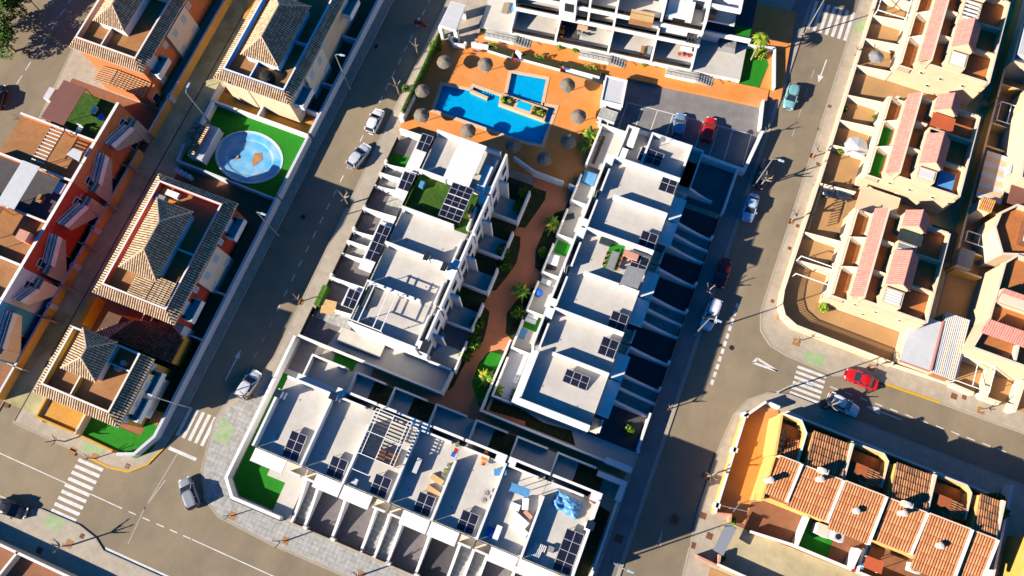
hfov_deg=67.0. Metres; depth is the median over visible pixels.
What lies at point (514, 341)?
garden wall
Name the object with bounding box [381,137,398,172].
sliding gate
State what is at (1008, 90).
yard wall
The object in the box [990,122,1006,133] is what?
yard wall
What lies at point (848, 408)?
parked car
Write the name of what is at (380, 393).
garden lawn
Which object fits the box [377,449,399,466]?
corner sofa
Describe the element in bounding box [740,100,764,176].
garden wall
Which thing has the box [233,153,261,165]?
rust stain
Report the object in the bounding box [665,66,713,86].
garden stair
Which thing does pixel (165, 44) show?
window
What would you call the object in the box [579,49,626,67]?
garden stair
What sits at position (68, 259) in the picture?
window
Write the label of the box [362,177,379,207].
sliding gate
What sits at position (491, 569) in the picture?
car court
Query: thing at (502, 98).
planter flowers
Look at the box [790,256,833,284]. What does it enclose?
pergola
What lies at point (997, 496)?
dark tree
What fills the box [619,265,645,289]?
shade canopy
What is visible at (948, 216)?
alley
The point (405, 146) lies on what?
car court
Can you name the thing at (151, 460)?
kerb
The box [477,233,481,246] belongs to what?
window
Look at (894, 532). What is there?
orange tiled house
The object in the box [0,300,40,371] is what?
terraced house
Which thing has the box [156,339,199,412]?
garden lawn
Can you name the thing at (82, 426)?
garden wall
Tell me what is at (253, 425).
garden wall
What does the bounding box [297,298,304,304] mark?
tree pit
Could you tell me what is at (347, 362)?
garden lawn
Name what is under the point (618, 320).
solar array
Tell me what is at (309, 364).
garden wall
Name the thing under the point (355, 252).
entrance steps
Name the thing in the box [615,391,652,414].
entrance steps
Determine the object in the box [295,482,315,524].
entrance steps
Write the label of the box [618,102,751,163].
parking line
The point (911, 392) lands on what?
kerb
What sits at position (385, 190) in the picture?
court wall
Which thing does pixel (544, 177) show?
pool wall
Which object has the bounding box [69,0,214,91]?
tiled house
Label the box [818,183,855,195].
patio wall
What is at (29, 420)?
pavement
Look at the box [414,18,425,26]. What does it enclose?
motor scooter
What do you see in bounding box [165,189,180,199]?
outdoor sofa
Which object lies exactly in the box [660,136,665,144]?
satellite dish
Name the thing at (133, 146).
window
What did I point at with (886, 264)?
beige row house
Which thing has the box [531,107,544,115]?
planter flowers
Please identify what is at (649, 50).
sun lounger
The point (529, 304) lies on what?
garden wall
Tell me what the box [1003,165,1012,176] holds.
window
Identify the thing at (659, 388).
sliding gate
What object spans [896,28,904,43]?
window
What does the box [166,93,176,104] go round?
wall pillar
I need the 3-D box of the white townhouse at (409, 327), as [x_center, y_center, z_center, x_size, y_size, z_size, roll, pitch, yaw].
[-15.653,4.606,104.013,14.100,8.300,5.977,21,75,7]
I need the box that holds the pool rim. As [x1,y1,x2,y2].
[215,131,282,183]
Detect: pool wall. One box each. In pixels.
[448,35,466,48]
[513,156,577,191]
[598,80,605,127]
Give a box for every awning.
[66,148,85,163]
[243,0,256,18]
[862,555,883,573]
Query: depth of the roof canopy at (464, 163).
104.55 m
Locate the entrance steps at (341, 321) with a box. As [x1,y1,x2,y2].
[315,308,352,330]
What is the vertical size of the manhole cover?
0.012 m
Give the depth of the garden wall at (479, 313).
106.18 m
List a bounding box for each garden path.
[370,368,625,478]
[440,177,571,432]
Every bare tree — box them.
[44,434,64,445]
[50,539,71,552]
[236,391,250,399]
[272,537,285,547]
[339,191,348,204]
[388,77,399,93]
[706,471,717,481]
[761,170,773,184]
[791,206,803,221]
[812,143,825,157]
[824,398,841,410]
[871,358,886,368]
[980,402,999,410]
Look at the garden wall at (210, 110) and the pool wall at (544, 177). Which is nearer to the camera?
the pool wall at (544, 177)
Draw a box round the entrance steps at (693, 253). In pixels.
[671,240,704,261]
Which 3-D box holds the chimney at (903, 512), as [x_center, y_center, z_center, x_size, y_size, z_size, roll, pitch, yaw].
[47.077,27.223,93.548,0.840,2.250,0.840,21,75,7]
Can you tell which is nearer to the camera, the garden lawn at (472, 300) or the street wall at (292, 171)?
the garden lawn at (472, 300)
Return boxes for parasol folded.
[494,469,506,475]
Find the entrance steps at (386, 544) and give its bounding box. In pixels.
[377,516,399,560]
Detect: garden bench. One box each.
[541,278,551,285]
[546,264,555,269]
[565,213,574,219]
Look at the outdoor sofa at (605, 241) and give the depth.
102.89 m
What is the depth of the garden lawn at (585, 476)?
101.08 m
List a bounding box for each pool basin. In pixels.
[435,86,554,143]
[507,73,545,103]
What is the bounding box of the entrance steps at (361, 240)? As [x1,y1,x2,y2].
[351,234,371,245]
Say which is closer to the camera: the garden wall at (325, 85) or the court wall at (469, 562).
the court wall at (469, 562)
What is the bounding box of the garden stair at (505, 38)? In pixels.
[484,29,531,47]
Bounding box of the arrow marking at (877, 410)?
[225,60,900,545]
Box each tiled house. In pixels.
[33,325,171,427]
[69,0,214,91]
[92,173,248,329]
[213,0,360,122]
[749,412,806,504]
[776,431,853,521]
[817,441,888,544]
[871,462,936,554]
[896,472,973,575]
[957,494,1005,575]
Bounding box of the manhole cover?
[3,51,966,554]
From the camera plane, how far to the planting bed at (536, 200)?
110.11 m
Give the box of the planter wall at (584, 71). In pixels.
[471,42,600,80]
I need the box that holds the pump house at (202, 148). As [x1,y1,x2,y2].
[187,123,223,165]
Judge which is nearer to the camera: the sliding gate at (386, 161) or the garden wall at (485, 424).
the garden wall at (485, 424)
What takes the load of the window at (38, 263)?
in the terraced house at (50, 254)
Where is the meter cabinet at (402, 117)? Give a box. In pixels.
[399,94,415,122]
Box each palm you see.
[474,368,497,388]
[487,383,504,396]
[510,281,531,303]
[544,215,562,234]
[577,139,592,154]
[578,124,602,142]
[750,32,770,60]
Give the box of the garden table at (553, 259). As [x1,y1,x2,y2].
[547,254,559,266]
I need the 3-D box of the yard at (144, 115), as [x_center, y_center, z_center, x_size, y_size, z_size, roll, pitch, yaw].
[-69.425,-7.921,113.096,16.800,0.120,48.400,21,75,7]
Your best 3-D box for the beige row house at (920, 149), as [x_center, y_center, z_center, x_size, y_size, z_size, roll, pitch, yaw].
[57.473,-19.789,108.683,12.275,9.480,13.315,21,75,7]
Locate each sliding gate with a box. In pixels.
[293,522,329,537]
[300,307,314,334]
[313,279,331,315]
[329,244,347,276]
[331,538,372,555]
[348,210,363,240]
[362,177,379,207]
[376,557,413,574]
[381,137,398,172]
[654,366,667,401]
[667,328,680,365]
[681,288,694,323]
[694,253,706,287]
[707,216,719,249]
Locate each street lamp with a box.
[147,393,190,408]
[185,83,210,122]
[257,212,278,236]
[335,54,350,89]
[612,561,633,573]
[694,318,721,335]
[754,159,783,184]
[776,380,812,392]
[803,0,823,35]
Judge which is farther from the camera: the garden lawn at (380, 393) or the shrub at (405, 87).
the shrub at (405, 87)
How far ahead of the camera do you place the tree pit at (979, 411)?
102.96 m
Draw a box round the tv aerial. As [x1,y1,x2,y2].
[722,500,747,511]
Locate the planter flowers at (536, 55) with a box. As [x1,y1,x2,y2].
[534,53,543,58]
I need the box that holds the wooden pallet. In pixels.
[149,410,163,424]
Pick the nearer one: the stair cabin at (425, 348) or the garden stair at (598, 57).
the stair cabin at (425, 348)
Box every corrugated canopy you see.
[127,274,154,298]
[146,276,176,306]
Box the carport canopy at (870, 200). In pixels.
[849,185,900,213]
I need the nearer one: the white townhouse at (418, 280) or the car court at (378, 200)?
the white townhouse at (418, 280)
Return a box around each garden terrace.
[267,461,307,518]
[307,358,333,382]
[337,328,385,357]
[352,375,374,398]
[390,390,413,414]
[430,346,460,369]
[431,407,454,430]
[447,306,477,328]
[464,270,492,290]
[471,423,494,446]
[479,235,507,254]
[486,397,634,465]
[494,197,520,219]
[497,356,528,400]
[498,349,527,399]
[512,439,534,462]
[514,313,540,352]
[529,275,556,314]
[544,238,570,275]
[551,455,578,480]
[559,204,584,238]
[573,170,597,203]
[587,130,622,171]
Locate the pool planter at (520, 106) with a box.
[499,93,547,122]
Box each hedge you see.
[314,284,329,307]
[401,33,441,113]
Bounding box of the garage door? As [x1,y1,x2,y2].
[928,373,949,380]
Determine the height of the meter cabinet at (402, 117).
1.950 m
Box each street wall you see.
[116,196,280,455]
[276,136,311,199]
[309,0,383,137]
[711,401,989,513]
[777,184,892,366]
[815,64,856,184]
[853,0,876,65]
[890,363,1023,413]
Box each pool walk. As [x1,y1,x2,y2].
[476,31,768,108]
[746,4,796,99]
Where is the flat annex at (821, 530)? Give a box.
[810,522,831,538]
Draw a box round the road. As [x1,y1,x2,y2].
[0,0,1023,575]
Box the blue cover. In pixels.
[552,489,582,519]
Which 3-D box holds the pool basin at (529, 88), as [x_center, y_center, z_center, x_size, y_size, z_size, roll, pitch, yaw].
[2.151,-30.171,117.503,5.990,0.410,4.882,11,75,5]
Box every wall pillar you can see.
[46,302,58,310]
[69,262,81,270]
[90,225,101,234]
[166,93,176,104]
[712,502,720,508]
[729,447,737,452]
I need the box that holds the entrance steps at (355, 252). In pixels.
[345,245,365,257]
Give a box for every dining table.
[481,453,488,460]
[555,28,564,33]
[577,24,587,30]
[606,250,618,269]
[679,45,691,52]
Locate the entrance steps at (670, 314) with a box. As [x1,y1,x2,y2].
[647,300,683,323]
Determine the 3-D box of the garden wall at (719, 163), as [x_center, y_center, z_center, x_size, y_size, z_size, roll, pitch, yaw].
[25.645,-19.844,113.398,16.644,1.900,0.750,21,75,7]
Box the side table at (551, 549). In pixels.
[547,545,554,552]
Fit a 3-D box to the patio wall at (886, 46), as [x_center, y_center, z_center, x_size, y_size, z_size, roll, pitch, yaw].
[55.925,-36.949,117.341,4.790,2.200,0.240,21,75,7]
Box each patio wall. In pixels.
[794,260,831,274]
[803,232,840,247]
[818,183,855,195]
[831,145,867,159]
[838,120,874,134]
[846,95,881,109]
[856,65,891,79]
[864,38,899,53]
[871,15,906,29]
[877,0,912,10]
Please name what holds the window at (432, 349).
in the white townhouse at (409, 327)
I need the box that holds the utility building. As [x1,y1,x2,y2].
[600,75,627,114]
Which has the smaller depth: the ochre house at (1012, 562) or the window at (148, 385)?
the ochre house at (1012, 562)
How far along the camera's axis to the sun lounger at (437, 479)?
94.98 m
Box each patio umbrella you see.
[844,137,867,157]
[868,50,883,64]
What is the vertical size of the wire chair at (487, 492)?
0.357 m
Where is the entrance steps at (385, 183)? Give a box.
[378,178,397,189]
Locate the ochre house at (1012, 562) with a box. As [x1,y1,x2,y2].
[998,536,1023,575]
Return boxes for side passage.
[844,187,937,225]
[879,81,966,110]
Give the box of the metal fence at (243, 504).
[224,359,282,520]
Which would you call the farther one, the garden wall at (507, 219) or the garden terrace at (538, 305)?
the garden wall at (507, 219)
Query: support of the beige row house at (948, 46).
on the road
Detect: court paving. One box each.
[320,350,334,360]
[383,195,403,215]
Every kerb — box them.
[0,0,153,408]
[13,0,393,469]
[30,509,159,575]
[89,446,164,472]
[201,0,813,575]
[682,392,1023,575]
[760,0,1023,433]
[885,383,939,402]
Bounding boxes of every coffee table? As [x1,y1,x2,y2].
[35,194,46,203]
[383,456,391,462]
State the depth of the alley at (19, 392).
114.59 m
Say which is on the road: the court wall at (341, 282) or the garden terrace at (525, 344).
the court wall at (341, 282)
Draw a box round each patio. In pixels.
[776,188,848,329]
[811,304,898,360]
[821,2,905,188]
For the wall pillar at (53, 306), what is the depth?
108.54 m
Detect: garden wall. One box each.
[0,540,77,575]
[36,299,116,452]
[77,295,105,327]
[176,143,273,200]
[187,334,201,340]
[199,101,216,124]
[210,83,311,139]
[212,289,224,295]
[224,335,299,519]
[298,334,453,395]
[302,354,349,375]
[306,108,318,116]
[321,81,331,89]
[341,34,355,44]
[347,371,387,391]
[386,387,428,407]
[428,341,467,373]
[428,403,467,423]
[445,303,484,332]
[461,268,498,296]
[468,419,507,439]
[476,231,513,260]
[479,339,604,462]
[491,357,511,405]
[492,191,530,226]
[509,435,547,457]
[511,319,529,355]
[526,281,542,318]
[541,243,557,279]
[550,452,596,474]
[556,208,572,242]
[569,174,586,208]
[585,123,625,168]
[589,470,626,575]
[603,457,632,473]
[635,413,651,450]
[700,154,742,175]
[715,563,745,575]
[719,169,738,216]
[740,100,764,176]
[746,44,775,90]
[748,530,869,575]
[986,485,1013,575]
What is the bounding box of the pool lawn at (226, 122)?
[182,106,304,197]
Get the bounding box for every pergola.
[31,125,69,170]
[349,282,400,333]
[350,408,413,475]
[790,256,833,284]
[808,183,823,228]
[874,0,911,19]
[948,355,995,393]
[961,230,983,247]
[993,101,1015,124]
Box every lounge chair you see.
[75,123,83,132]
[90,105,98,113]
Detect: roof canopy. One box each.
[0,160,50,213]
[41,80,95,130]
[443,137,486,186]
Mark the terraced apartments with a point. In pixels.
(665, 29)
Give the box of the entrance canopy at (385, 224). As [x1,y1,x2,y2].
[363,221,392,264]
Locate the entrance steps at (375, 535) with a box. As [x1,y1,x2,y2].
[363,511,389,554]
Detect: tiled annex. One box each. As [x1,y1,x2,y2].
[94,66,163,107]
[96,311,192,365]
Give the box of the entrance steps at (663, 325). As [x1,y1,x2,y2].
[644,314,679,335]
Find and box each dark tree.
[0,0,29,17]
[0,2,17,26]
[0,20,17,60]
[984,493,1009,519]
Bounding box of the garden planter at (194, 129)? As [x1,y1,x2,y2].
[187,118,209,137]
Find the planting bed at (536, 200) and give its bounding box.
[447,187,572,408]
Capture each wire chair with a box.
[481,496,488,503]
[484,489,490,496]
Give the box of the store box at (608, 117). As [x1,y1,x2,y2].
[597,107,617,126]
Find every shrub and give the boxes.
[401,84,408,91]
[429,40,442,51]
[458,350,472,361]
[467,331,481,352]
[469,317,484,329]
[496,243,509,261]
[499,259,512,271]
[509,305,525,318]
[510,389,515,406]
[512,201,525,213]
[516,186,528,200]
[537,246,548,258]
[624,424,635,436]
[719,553,726,561]
[728,517,736,525]
[753,47,768,59]
[818,303,828,312]
[836,144,843,154]
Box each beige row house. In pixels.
[819,207,950,331]
[854,92,980,213]
[886,0,1010,105]
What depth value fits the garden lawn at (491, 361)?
105.99 m
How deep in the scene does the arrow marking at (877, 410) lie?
105.38 m
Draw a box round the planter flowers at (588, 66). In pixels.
[584,63,596,69]
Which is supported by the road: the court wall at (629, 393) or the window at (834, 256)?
the court wall at (629, 393)
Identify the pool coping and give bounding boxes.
[430,82,558,147]
[470,89,488,100]
[504,70,549,105]
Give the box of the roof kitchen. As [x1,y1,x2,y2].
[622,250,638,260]
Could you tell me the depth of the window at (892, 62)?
116.00 m
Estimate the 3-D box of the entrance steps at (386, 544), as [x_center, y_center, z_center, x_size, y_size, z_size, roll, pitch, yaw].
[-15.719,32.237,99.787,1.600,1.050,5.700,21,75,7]
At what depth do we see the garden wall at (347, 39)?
119.59 m
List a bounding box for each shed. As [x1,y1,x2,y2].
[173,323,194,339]
[954,247,975,271]
[967,196,995,223]
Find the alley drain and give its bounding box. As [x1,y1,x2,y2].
[15,9,245,419]
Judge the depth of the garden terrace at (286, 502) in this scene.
101.39 m
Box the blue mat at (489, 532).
[485,526,494,537]
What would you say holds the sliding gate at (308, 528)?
on the pavement at (468, 28)
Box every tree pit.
[64,539,73,548]
[68,447,77,455]
[89,453,98,461]
[228,511,237,520]
[281,536,289,544]
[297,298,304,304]
[792,338,800,346]
[820,402,827,410]
[867,364,874,371]
[977,406,984,414]
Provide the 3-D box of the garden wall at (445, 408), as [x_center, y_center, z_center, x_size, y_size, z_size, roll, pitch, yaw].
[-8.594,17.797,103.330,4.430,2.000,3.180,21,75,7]
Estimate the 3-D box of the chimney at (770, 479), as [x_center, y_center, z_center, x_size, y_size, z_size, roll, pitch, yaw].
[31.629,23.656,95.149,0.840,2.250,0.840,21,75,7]
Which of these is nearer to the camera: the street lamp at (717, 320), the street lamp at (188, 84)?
the street lamp at (717, 320)
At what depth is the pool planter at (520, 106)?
116.14 m
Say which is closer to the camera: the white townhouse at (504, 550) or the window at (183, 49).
the white townhouse at (504, 550)
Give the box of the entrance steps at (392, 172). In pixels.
[384,168,402,177]
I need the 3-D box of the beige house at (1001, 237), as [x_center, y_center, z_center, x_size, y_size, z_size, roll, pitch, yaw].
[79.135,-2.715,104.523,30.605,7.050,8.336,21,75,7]
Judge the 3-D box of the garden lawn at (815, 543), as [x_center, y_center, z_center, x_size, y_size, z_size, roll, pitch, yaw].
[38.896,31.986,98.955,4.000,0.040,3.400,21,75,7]
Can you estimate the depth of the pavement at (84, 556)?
100.86 m
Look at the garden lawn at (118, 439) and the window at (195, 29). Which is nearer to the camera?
the garden lawn at (118, 439)
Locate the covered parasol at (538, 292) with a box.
[535,288,542,296]
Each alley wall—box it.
[0,231,98,399]
[94,149,144,229]
[148,0,232,137]
[945,99,997,271]
[989,0,1021,103]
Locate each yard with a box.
[0,79,159,404]
[0,547,61,575]
[43,401,85,430]
[48,167,272,449]
[218,0,375,137]
[218,92,259,114]
[264,112,312,136]
[284,340,372,377]
[303,316,449,390]
[686,163,733,213]
[708,568,728,575]
[736,413,990,575]
[936,78,1023,411]
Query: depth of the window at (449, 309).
105.98 m
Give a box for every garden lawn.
[82,409,163,457]
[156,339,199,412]
[234,373,295,508]
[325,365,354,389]
[332,352,357,371]
[368,382,393,405]
[388,152,408,167]
[407,397,434,422]
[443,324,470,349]
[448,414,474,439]
[458,286,486,311]
[472,352,505,403]
[474,252,500,275]
[488,430,515,456]
[490,217,515,240]
[507,177,532,201]
[523,318,540,331]
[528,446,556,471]
[554,240,570,256]
[572,463,604,491]
[574,505,609,575]
[738,49,767,87]
[799,521,831,556]
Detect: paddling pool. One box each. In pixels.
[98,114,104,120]
[518,328,527,338]
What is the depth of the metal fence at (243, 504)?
100.51 m
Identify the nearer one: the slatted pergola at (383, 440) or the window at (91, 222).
the slatted pergola at (383, 440)
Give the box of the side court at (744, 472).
[717,405,778,523]
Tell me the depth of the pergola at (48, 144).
106.53 m
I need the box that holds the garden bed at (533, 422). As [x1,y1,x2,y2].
[489,399,574,445]
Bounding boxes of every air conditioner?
[829,531,844,542]
[905,562,920,573]
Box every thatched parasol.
[414,84,429,98]
[414,108,428,122]
[437,55,451,70]
[460,124,475,138]
[478,57,492,72]
[505,138,520,152]
[537,152,552,166]
[560,78,574,93]
[560,134,575,148]
[571,109,585,124]
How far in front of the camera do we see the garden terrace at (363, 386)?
105.07 m
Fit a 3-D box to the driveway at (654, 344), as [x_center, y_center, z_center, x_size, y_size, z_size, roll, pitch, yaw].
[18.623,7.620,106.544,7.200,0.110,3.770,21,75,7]
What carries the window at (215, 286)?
in the tiled house at (188, 242)
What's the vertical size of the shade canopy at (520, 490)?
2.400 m
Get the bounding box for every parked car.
[0,85,8,110]
[0,498,29,518]
[178,476,201,510]
[234,369,261,400]
[345,143,370,169]
[364,108,384,134]
[671,113,687,139]
[699,297,722,331]
[700,117,716,143]
[712,257,731,288]
[741,192,759,222]
[752,158,774,190]
[782,83,799,110]
[822,184,853,201]
[825,392,859,416]
[843,368,878,390]
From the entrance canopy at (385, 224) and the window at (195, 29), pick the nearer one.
the entrance canopy at (385, 224)
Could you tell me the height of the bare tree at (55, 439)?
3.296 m
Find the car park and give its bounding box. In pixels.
[614,78,759,167]
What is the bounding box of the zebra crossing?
[51,0,854,521]
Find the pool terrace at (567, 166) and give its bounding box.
[400,40,602,187]
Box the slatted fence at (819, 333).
[781,261,893,362]
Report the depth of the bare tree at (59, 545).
98.17 m
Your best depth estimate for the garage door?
102.72 m
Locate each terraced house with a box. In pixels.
[0,117,125,211]
[0,156,103,250]
[0,207,81,291]
[0,259,58,323]
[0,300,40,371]
[20,92,151,174]
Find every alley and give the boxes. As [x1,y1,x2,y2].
[4,0,249,416]
[929,0,1014,318]
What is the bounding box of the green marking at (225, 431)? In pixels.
[43,19,866,531]
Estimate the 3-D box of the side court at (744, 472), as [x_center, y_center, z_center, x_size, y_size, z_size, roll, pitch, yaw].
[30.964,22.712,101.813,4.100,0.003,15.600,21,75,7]
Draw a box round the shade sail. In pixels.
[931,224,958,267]
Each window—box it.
[21,335,26,344]
[22,280,33,288]
[36,258,44,268]
[66,255,71,265]
[72,196,81,204]
[84,175,92,186]
[87,218,94,225]
[112,177,116,187]
[119,117,127,126]
[123,416,129,422]
[130,143,137,149]
[134,399,142,408]
[144,381,152,390]
[145,407,153,416]
[148,55,159,71]
[152,92,160,103]
[159,75,166,84]
[159,381,167,390]
[162,41,167,48]
[172,27,179,38]
[180,13,187,24]
[180,43,187,55]
[181,301,192,315]
[185,1,190,9]
[191,24,199,36]
[203,270,211,280]
[211,281,219,290]
[212,254,219,263]
[218,238,223,245]
[224,257,231,268]
[225,219,234,233]
[294,88,302,102]
[310,69,315,79]
[314,84,320,96]
[317,54,322,65]
[324,63,330,75]
[342,0,348,12]
[429,345,434,357]
[435,319,439,330]
[438,326,442,335]
[444,298,448,309]
[446,305,451,317]
[462,267,467,279]
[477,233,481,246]
[493,197,497,209]
[564,3,573,12]
[672,18,683,22]
[692,0,705,10]
[821,280,828,294]
[830,251,837,265]
[838,222,846,237]
[856,162,864,177]
[866,135,872,147]
[871,110,879,125]
[888,55,896,70]
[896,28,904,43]
[903,4,911,19]
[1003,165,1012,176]
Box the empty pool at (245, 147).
[216,132,281,181]
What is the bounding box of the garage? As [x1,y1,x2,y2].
[892,312,969,380]
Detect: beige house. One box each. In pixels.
[960,254,1023,380]
[971,204,1023,267]
[999,91,1023,205]
[1004,0,1023,83]
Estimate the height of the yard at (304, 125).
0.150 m
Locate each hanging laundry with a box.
[856,548,864,571]
[860,545,868,569]
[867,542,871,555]
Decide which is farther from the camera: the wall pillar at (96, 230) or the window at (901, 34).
the window at (901, 34)
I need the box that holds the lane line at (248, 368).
[0,0,1005,575]
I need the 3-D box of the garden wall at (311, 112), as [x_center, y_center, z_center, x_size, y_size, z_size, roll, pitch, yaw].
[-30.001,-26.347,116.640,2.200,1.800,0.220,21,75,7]
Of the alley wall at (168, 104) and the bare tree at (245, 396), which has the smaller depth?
the bare tree at (245, 396)
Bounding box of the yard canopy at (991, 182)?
[973,150,1007,208]
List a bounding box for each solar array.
[282,430,306,461]
[326,455,347,479]
[343,288,360,309]
[365,224,390,261]
[369,473,391,498]
[398,171,415,191]
[413,491,435,516]
[416,133,432,152]
[438,182,473,221]
[456,509,478,534]
[552,528,584,575]
[562,368,589,390]
[597,336,619,358]
[607,310,628,331]
[629,253,649,273]
[637,146,663,166]
[638,230,657,249]
[658,177,677,194]
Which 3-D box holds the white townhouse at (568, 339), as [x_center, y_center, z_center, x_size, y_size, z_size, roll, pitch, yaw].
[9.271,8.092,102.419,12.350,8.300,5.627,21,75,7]
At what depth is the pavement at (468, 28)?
111.42 m
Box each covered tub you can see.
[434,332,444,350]
[581,171,596,186]
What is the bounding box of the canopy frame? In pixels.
[439,192,473,227]
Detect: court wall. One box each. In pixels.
[291,480,309,521]
[303,489,322,526]
[320,305,350,317]
[329,276,363,287]
[330,501,348,538]
[342,253,361,262]
[346,240,367,250]
[353,230,372,238]
[360,509,378,551]
[362,206,395,219]
[373,513,391,557]
[375,185,393,194]
[379,172,399,182]
[385,163,418,174]
[386,524,403,562]
[399,128,420,140]
[414,536,431,574]
[447,544,461,575]
[463,548,475,575]
[478,554,488,575]
[613,400,647,417]
[618,387,654,405]
[623,374,658,392]
[628,346,667,366]
[641,321,677,339]
[646,296,685,315]
[646,308,681,327]
[657,268,694,288]
[664,246,703,264]
[673,234,707,253]
[674,222,711,242]
[687,187,712,204]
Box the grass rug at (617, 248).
[603,244,624,270]
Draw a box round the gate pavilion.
[438,1,466,41]
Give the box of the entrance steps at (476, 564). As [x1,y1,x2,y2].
[466,551,484,575]
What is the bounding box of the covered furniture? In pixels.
[718,38,736,53]
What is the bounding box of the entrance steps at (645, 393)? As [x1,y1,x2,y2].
[617,379,656,401]
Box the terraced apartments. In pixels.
[480,0,756,82]
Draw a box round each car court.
[288,340,324,373]
[304,315,340,344]
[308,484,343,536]
[327,282,352,313]
[335,257,369,286]
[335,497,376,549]
[357,213,380,234]
[367,189,396,216]
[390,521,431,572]
[394,135,416,157]
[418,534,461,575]
[481,561,511,575]
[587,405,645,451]
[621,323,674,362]
[625,353,665,388]
[638,278,692,310]
[650,249,700,284]
[667,208,716,237]
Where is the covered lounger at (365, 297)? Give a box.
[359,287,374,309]
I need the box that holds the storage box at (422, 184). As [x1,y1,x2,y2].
[418,181,425,189]
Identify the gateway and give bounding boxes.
[695,512,736,567]
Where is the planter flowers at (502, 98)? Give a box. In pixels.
[499,94,510,102]
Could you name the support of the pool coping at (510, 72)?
on the pool terrace at (567, 166)
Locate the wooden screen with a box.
[467,204,473,216]
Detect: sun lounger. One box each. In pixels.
[425,485,440,498]
[430,474,443,485]
[492,525,502,541]
[501,2,509,13]
[525,317,536,324]
[526,551,539,561]
[527,313,537,319]
[529,546,541,556]
[533,542,546,552]
[647,46,651,54]
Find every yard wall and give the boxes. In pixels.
[792,516,808,545]
[843,547,861,568]
[948,268,980,281]
[971,204,996,218]
[974,253,982,260]
[984,145,1004,154]
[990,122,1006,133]
[1000,84,1023,97]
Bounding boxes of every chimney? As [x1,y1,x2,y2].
[422,251,430,262]
[440,261,448,272]
[764,476,774,483]
[815,467,828,474]
[815,475,824,481]
[852,507,860,513]
[897,509,907,516]
[900,500,913,508]
[935,542,944,548]
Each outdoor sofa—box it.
[154,193,166,200]
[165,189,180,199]
[358,319,377,330]
[509,518,527,537]
[510,502,520,511]
[511,511,528,528]
[522,498,528,509]
[523,510,532,518]
[599,236,612,246]
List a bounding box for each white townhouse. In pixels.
[250,373,336,476]
[300,387,380,496]
[339,404,422,512]
[341,283,446,362]
[358,241,462,319]
[371,208,477,282]
[387,421,465,533]
[392,170,492,247]
[405,129,508,211]
[426,439,508,548]
[475,457,550,570]
[511,351,620,433]
[515,474,602,575]
[531,306,630,381]
[547,266,649,343]
[563,226,659,300]
[579,190,677,264]
[593,153,686,223]
[616,125,703,199]
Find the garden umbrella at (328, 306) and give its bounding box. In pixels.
[320,299,339,315]
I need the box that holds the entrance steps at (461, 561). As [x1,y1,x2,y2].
[450,546,473,575]
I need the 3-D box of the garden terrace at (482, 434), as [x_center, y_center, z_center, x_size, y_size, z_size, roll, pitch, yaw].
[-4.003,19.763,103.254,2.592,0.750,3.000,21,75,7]
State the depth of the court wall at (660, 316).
106.21 m
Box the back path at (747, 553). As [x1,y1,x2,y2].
[709,521,860,575]
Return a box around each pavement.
[0,510,154,575]
[15,0,391,469]
[40,0,222,120]
[202,0,812,575]
[597,0,810,575]
[684,394,1023,575]
[762,0,1023,431]
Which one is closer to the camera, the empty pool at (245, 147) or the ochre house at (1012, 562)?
the ochre house at (1012, 562)
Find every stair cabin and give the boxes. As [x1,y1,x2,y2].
[15,229,36,245]
[419,340,432,355]
[476,165,492,190]
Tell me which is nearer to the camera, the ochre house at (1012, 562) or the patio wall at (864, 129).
the ochre house at (1012, 562)
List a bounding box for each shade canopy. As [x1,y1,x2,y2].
[509,483,531,497]
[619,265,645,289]
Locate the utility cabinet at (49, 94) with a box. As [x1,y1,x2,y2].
[43,87,56,101]
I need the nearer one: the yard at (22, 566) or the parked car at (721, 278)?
the yard at (22, 566)
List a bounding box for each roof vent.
[272,388,283,397]
[328,391,337,400]
[585,520,594,530]
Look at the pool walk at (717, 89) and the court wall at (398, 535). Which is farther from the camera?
the pool walk at (717, 89)
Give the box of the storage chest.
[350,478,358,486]
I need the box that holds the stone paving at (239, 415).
[204,373,404,575]
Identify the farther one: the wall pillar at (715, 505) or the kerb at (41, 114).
the kerb at (41, 114)
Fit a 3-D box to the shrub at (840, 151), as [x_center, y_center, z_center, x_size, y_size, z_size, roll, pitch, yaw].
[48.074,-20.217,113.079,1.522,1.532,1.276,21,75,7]
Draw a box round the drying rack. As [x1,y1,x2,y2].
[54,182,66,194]

